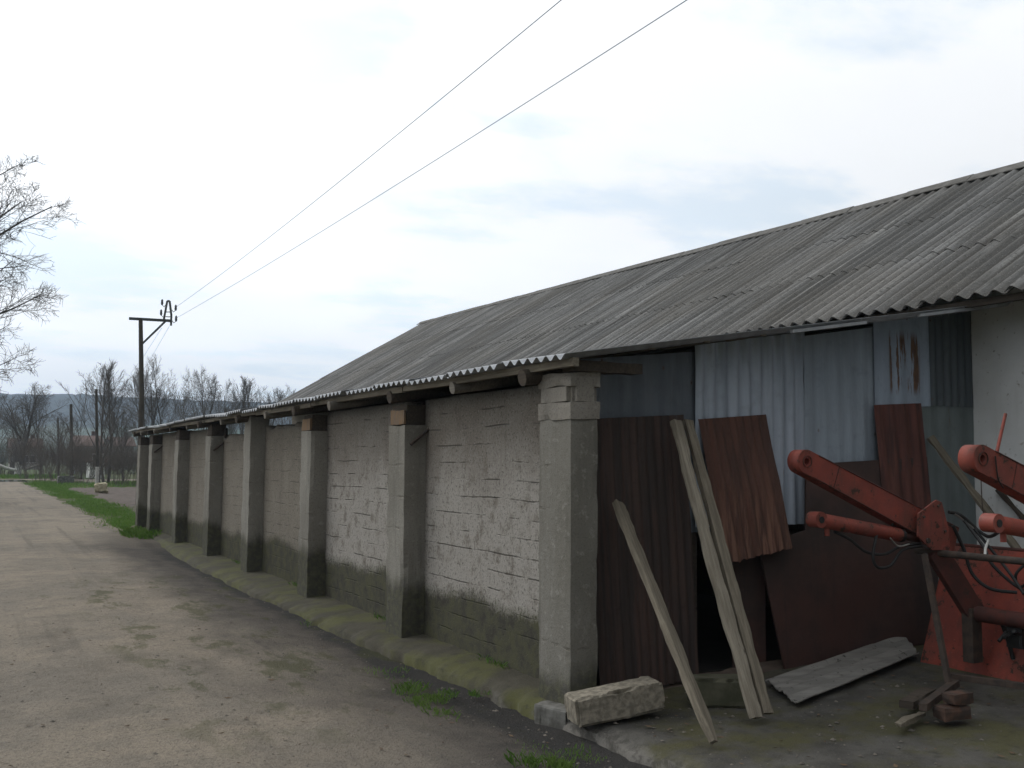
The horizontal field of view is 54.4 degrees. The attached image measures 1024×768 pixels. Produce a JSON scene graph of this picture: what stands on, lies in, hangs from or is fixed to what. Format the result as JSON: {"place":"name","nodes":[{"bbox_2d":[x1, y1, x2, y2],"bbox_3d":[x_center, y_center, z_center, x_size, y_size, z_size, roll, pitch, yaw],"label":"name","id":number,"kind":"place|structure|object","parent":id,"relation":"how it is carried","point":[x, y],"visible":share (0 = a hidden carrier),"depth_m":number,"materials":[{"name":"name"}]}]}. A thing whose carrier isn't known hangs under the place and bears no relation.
{"place":"outdoors","nodes":[
{"label":"outdoors","id":0,"kind":"place"},
{"bbox_2d":[0,462,136,526],"bbox_3d":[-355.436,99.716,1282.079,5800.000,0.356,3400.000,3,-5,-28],"label":"ground","id":1,"kind":"structure","parent":0,"point":[65,499],"depth_m":76.19,"materials":[{"name":"green plant"}]},
{"bbox_2d":[0,392,26,450],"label":"bare tree","id":2,"kind":"object","parent":1,"relation":"on","point":[9,419],"visible":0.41,"depth_m":104.56,"materials":[{"name":"brown plant"}]},
{"bbox_2d":[0,438,35,474],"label":"bare shrub","id":3,"kind":"object","parent":1,"relation":"on","point":[10,456],"visible":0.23,"depth_m":109.92,"materials":[{"name":"brown plant"}]},
{"bbox_2d":[6,434,40,469],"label":"house","id":4,"kind":"structure","parent":1,"relation":"on","point":[28,465],"depth_m":160.22,"materials":[{"name":"grey tile"}]},
{"bbox_2d":[0,392,55,472],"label":"bare tree","id":5,"kind":"object","parent":1,"relation":"on","point":[37,404],"visible":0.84,"depth_m":99.80,"materials":[{"name":"brown plant"}]},
{"bbox_2d":[0,421,58,478],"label":"bare shrub","id":6,"kind":"object","parent":1,"relation":"on","point":[23,463],"visible":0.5,"depth_m":87.20,"materials":[{"name":"brown plant"}]},
{"bbox_2d":[0,381,69,474],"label":"bare tree","id":7,"kind":"object","parent":1,"relation":"on","point":[29,425],"visible":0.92,"depth_m":99.64,"materials":[{"name":"brown plant"}]},
{"bbox_2d":[0,151,84,396],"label":"bare tree","id":8,"kind":"object","parent":1,"relation":"on","point":[9,237],"visible":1,"depth_m":43.55,"materials":[{"name":"brown plant"}]},
{"bbox_2d":[15,411,87,481],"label":"bare shrub","id":9,"kind":"object","parent":1,"relation":"on","point":[47,456],"visible":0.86,"depth_m":75.78,"materials":[{"name":"brown plant"}]},
{"bbox_2d":[33,414,83,474],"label":"bare tree","id":10,"kind":"object","parent":1,"relation":"on","point":[62,424],"visible":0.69,"depth_m":86.62,"materials":[{"name":"brown plant"}]},
{"bbox_2d":[29,434,99,479],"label":"bare shrub","id":11,"kind":"object","parent":1,"relation":"on","point":[48,464],"visible":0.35,"depth_m":81.65,"materials":[{"name":"brown plant"}]},
{"bbox_2d":[36,409,94,478],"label":"bare tree","id":12,"kind":"object","parent":1,"relation":"on","point":[74,421],"visible":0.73,"depth_m":84.08,"materials":[{"name":"brown plant"}]},
{"bbox_2d":[57,476,74,483],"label":"concrete box","id":13,"kind":"object","parent":1,"relation":"on","point":[62,479],"visible":0.62,"depth_m":70.65,"materials":[{"name":"grey concrete"}]},
{"bbox_2d":[0,479,134,481],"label":"crossroad","id":14,"kind":"structure","parent":1,"relation":"on","point":[91,480],"depth_m":81.80,"materials":[{"name":"grey asphalt"}]},
{"bbox_2d":[0,479,26,481],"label":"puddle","id":15,"kind":"object","parent":14,"relation":"on","point":[13,480],"visible":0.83,"depth_m":77.03,"materials":[{"name":"grey liquid"}]},
{"bbox_2d":[0,437,136,474],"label":"thicket","id":16,"kind":"object","parent":1,"relation":"on","point":[2,456],"visible":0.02,"depth_m":115.80,"materials":[{"name":"brown plant"}]},
{"bbox_2d":[69,404,73,475],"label":"wooden pole","id":17,"kind":"object","parent":1,"relation":"on","point":[71,418],"visible":0.5,"depth_m":80.21,"materials":[{"name":"wood"}]},
{"bbox_2d":[45,439,113,478],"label":"bare shrub","id":18,"kind":"object","parent":1,"relation":"on","point":[89,464],"visible":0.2,"depth_m":84.22,"materials":[{"name":"brown plant"}]},
{"bbox_2d":[51,428,108,482],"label":"bare shrub","id":19,"kind":"object","parent":1,"relation":"on","point":[74,458],"visible":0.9,"depth_m":73.26,"materials":[{"name":"brown plant"}]},
{"bbox_2d":[69,431,103,470],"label":"house","id":20,"kind":"structure","parent":1,"relation":"on","point":[88,437],"depth_m":154.76,"materials":[{"name":"red tile"}]},
{"bbox_2d":[58,359,133,482],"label":"bare tree","id":21,"kind":"object","parent":1,"relation":"on","point":[108,387],"visible":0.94,"depth_m":72.69,"materials":[{"name":"brown plant"}]},
{"bbox_2d":[85,454,107,477],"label":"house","id":22,"kind":"structure","parent":1,"relation":"on","point":[89,471],"depth_m":92.62,"materials":[{"name":"white paint"}]},
{"bbox_2d":[95,389,98,482],"bbox_3d":[-23.958,3.305,57.409,0.404,6.032,0.202,3,-5,-28],"label":"wooden pole","id":23,"kind":"object","parent":1,"relation":"on","point":[96,441],"visible":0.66,"depth_m":57.38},
{"bbox_2d":[68,487,135,511],"bbox_3d":[-11.256,5.483,48.504,17.500,0.274,37.500,3,-5,-28],"label":"soil plot","id":24,"kind":"object","parent":1,"relation":"on","point":[126,496],"visible":0.08,"depth_m":47.37,"materials":[{"name":"soil"}]},
{"bbox_2d":[94,483,107,492],"bbox_3d":[-20.663,5.232,50.073,0.652,0.578,0.579,3,-5,-28],"label":"pale boulder","id":25,"kind":"object","parent":24,"relation":"on","point":[101,487],"visible":0.95,"depth_m":49.89,"materials":[{"name":"stone"}]},
{"bbox_2d":[129,299,176,484],"bbox_3d":[-13.822,0.783,38.051,1.771,8.181,0.213,3,-5,-28],"label":"utility pole","id":26,"kind":"object","parent":24,"relation":"on","point":[141,388],"visible":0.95,"depth_m":37.96,"materials":[{"name":"paint"}]},
{"bbox_2d":[179,0,560,304],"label":"wire","id":27,"kind":"object","parent":26,"relation":"attached to","point":[403,129],"visible":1,"depth_m":16.13,"materials":[{"name":"metal"}]},
{"bbox_2d":[177,0,686,317],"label":"wire","id":28,"kind":"object","parent":26,"relation":"attached to","point":[483,129],"visible":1,"depth_m":15.06,"materials":[{"name":"metal"}]},
{"bbox_2d":[84,436,136,483],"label":"bare shrub","id":29,"kind":"object","parent":1,"relation":"on","point":[93,462],"visible":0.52,"depth_m":70.68,"materials":[{"name":"brown plant"}]},
{"bbox_2d":[90,400,144,482],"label":"bare tree","id":30,"kind":"object","parent":1,"relation":"on","point":[110,431],"visible":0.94,"depth_m":69.00,"materials":[{"name":"brown plant"}]},
{"bbox_2d":[100,435,137,485],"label":"bare shrub","id":31,"kind":"object","parent":1,"relation":"on","point":[121,462],"visible":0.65,"depth_m":65.36,"materials":[{"name":"brown plant"}]},
{"bbox_2d":[105,433,135,469],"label":"house","id":32,"kind":"structure","parent":1,"relation":"on","point":[124,443],"depth_m":162.57,"materials":[{"name":"red tile"}]},
{"bbox_2d":[105,411,136,479],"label":"bare tree","id":33,"kind":"object","parent":1,"relation":"on","point":[122,436],"visible":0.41,"depth_m":78.74,"materials":[{"name":"brown plant"}]},
{"bbox_2d":[116,367,168,442],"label":"bare tree","id":34,"kind":"object","parent":1,"relation":"on","point":[128,394],"visible":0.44,"depth_m":89.52,"materials":[{"name":"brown plant"}]},
{"bbox_2d":[117,354,208,436],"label":"bare tree","id":35,"kind":"object","parent":1,"relation":"on","point":[152,416],"visible":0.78,"depth_m":76.24,"materials":[{"name":"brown plant"}]},
{"bbox_2d":[161,383,211,430],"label":"bare tree","id":36,"kind":"object","parent":1,"relation":"on","point":[185,400],"visible":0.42,"depth_m":101.27,"materials":[{"name":"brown plant"}]},
{"bbox_2d":[173,367,242,430],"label":"bare tree","id":37,"kind":"object","parent":1,"relation":"on","point":[211,406],"visible":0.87,"depth_m":85.39,"materials":[{"name":"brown plant"}]},
{"bbox_2d":[206,379,244,434],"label":"bare tree","id":38,"kind":"object","parent":1,"relation":"on","point":[230,429],"visible":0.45,"depth_m":90.86,"materials":[{"name":"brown plant"}]},
{"bbox_2d":[227,376,276,433],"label":"bare tree","id":39,"kind":"object","parent":1,"relation":"on","point":[247,401],"visible":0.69,"depth_m":94.75,"materials":[{"name":"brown plant"}]},
{"bbox_2d":[250,386,291,425],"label":"bare tree","id":40,"kind":"object","parent":1,"relation":"on","point":[269,400],"visible":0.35,"depth_m":97.36,"materials":[{"name":"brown plant"}]},
{"bbox_2d":[263,385,295,425],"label":"bare tree","id":41,"kind":"object","parent":1,"relation":"on","point":[288,421],"visible":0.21,"depth_m":101.05,"materials":[{"name":"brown plant"}]},
{"bbox_2d":[0,473,606,767],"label":"grass","id":42,"kind":"structure","parent":1,"relation":"on","point":[125,522],"depth_m":22.50,"materials":[{"name":"green plant"}]},
{"bbox_2d":[0,464,16,471],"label":"fallen log","id":43,"kind":"object","parent":42,"relation":"on","point":[7,468],"visible":1,"depth_m":92.45,"materials":[{"name":"grey wood"}]},
{"bbox_2d":[131,525,547,723],"bbox_3d":[-4.689,2.998,16.076,0.714,0.264,20.950,3,-5,-28],"label":"concrete apron","id":44,"kind":"object","parent":1,"relation":"on","point":[511,688],"visible":0.68,"depth_m":9.63,"materials":[{"name":"grey concrete"}]},
{"bbox_2d":[129,161,1023,704],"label":"farm shed","id":45,"kind":"structure","parent":1,"relation":"on","point":[435,477],"depth_m":9.31,"materials":[{"name":"concrete"}]},
{"bbox_2d":[926,435,1020,547],"bbox_3d":[4.262,1.298,8.589,0.105,2.072,0.044,-17,-27,-28],"label":"plank","id":46,"kind":"object","parent":45,"relation":"attached to","point":[958,473],"visible":0.73,"depth_m":8.81,"materials":[{"name":"brown wood"}]},
{"bbox_2d":[995,489,1023,519],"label":"plank","id":47,"kind":"object","parent":45,"relation":"attached to","point":[1009,503],"visible":0.86,"depth_m":8.96,"materials":[{"name":"wood"}]},
{"bbox_2d":[561,644,1023,767],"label":"concrete yard","id":48,"kind":"structure","parent":1,"relation":"on","point":[999,731],"depth_m":6.21,"materials":[{"name":"grey concrete"}]},
{"bbox_2d":[565,676,664,727],"bbox_3d":[0.679,2.091,6.562,0.635,0.196,0.213,-5,-2,-19],"label":"concrete block","id":49,"kind":"object","parent":48,"relation":"on","point":[606,703],"depth_m":6.48,"materials":[{"name":"grey concrete"}]},
{"bbox_2d":[612,499,717,744],"bbox_3d":[0.975,1.485,6.518,0.061,1.866,0.123,-41,-50,22],"label":"plank","id":50,"kind":"object","parent":48,"relation":"on","point":[689,683],"visible":1,"depth_m":6.42,"materials":[{"name":"wood"}]},
{"bbox_2d":[669,419,762,718],"bbox_3d":[1.389,1.205,6.919,0.105,2.201,0.069,14,-39,-34],"label":"plank","id":51,"kind":"object","parent":48,"relation":"on","point":[730,628],"visible":1,"depth_m":6.82,"materials":[{"name":"wood"}]},
{"bbox_2d":[686,673,745,708],"bbox_3d":[1.417,2.124,6.889,0.406,0.205,0.208,0,-4,-1],"label":"concrete block","id":52,"kind":"object","parent":48,"relation":"on","point":[719,690],"depth_m":6.79,"materials":[{"name":"grey concrete"}]},
{"bbox_2d":[662,660,782,689],"bbox_3d":[2.009,2.245,7.835,3.200,0.193,0.201,3,-5,-28],"label":"soil drift","id":53,"kind":"object","parent":48,"relation":"on","point":[766,666],"visible":0.16,"depth_m":7.85,"materials":[{"name":"soil"}]},
{"bbox_2d":[596,415,698,685],"bbox_3d":[0.983,1.234,7.414,0.890,2.006,0.038,0,-6,-29],"label":"corrugated sheet","id":54,"kind":"object","parent":53,"relation":"on","point":[639,475],"visible":0.8,"depth_m":7.41,"materials":[{"name":"brown metal"}]},
{"bbox_2d":[682,419,773,713],"bbox_3d":[1.488,1.200,6.998,0.100,2.209,0.054,7,-35,-24],"label":"plank","id":55,"kind":"object","parent":48,"relation":"on","point":[724,560],"visible":0.99,"depth_m":6.92,"materials":[{"name":"wood"}]},
{"bbox_2d":[765,637,918,703],"bbox_3d":[2.640,2.168,7.726,2.456,0.168,0.502,5,-6,-43],"label":"roofing sheet","id":56,"kind":"object","parent":48,"relation":"on","point":[798,685],"visible":0.98,"depth_m":7.54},
{"bbox_2d":[760,458,937,668],"bbox_3d":[2.870,1.454,8.376,2.080,1.690,0.020,3,-8,-28],"label":"board","id":57,"kind":"object","parent":48,"relation":"on","point":[832,595],"visible":0.55,"depth_m":8.27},
{"bbox_2d":[787,413,1023,710],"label":"front loader","id":58,"kind":"object","parent":48,"relation":"on","point":[976,623],"visible":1,"depth_m":7.27,"materials":[{"name":"orange paint"}]},
{"bbox_2d":[894,711,924,726],"bbox_3d":[2.486,2.089,6.209,0.060,0.040,0.396,-4,-6,42],"label":"wood scrap","id":59,"kind":"object","parent":48,"relation":"on","point":[905,720],"visible":1,"depth_m":6.17,"materials":[{"name":"brown wood"}]},
{"bbox_2d":[898,687,935,709],"bbox_3d":[2.680,2.073,6.569,0.099,0.061,0.494,-3,-6,39],"label":"wood scrap","id":60,"kind":"object","parent":48,"relation":"on","point":[911,701],"visible":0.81,"depth_m":6.46,"materials":[{"name":"wood"}]},
{"bbox_2d":[933,704,971,721],"bbox_3d":[2.765,2.064,6.262,0.216,0.088,0.122,2,-5,-19],"label":"brick","id":61,"kind":"object","parent":48,"relation":"on","point":[947,713],"visible":0.95,"depth_m":6.21,"materials":[{"name":"red brick"}]},
{"bbox_2d":[941,689,973,705],"bbox_3d":[2.813,1.980,6.281,0.204,0.073,0.102,3,-5,-33],"label":"brick","id":62,"kind":"object","parent":61,"relation":"on","point":[957,697],"visible":1,"depth_m":6.24,"materials":[{"name":"red brick"}]},
{"bbox_2d":[0,393,291,462],"bbox_3d":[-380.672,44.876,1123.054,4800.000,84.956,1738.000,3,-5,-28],"label":"hills","id":63,"kind":"structure","parent":0,"point":[65,411],"depth_m":898.20,"materials":[{"name":"grey plant"}]},
{"bbox_2d":[0,481,651,767],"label":"road","id":64,"kind":"structure","parent":0,"point":[48,543],"depth_m":7.87,"materials":[{"name":"grey asphalt"}]},
{"bbox_2d":[0,566,1022,767],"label":"pebbles","id":65,"kind":"object","parent":64,"relation":"on","point":[474,761],"visible":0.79,"depth_m":6.72,"materials":[{"name":"stone"}]},
{"bbox_2d":[1,582,1022,767],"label":"leaf litter","id":66,"kind":"object","parent":64,"relation":"on","point":[894,765],"visible":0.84,"depth_m":6.49,"materials":[{"name":"brown plant"}]},
{"bbox_2d":[534,701,569,728],"bbox_3d":[0.310,2.289,6.833,0.298,0.171,0.152,-4,-6,42],"label":"rubble piece","id":67,"kind":"object","parent":64,"relation":"on","point":[551,714],"visible":0.54,"depth_m":6.79,"materials":[{"name":"concrete"}]},
{"bbox_2d":[0,0,1023,402],"label":"sky","id":68,"kind":"structure","parent":0,"point":[182,135],"materials":[{"name":"white"}]}
]}

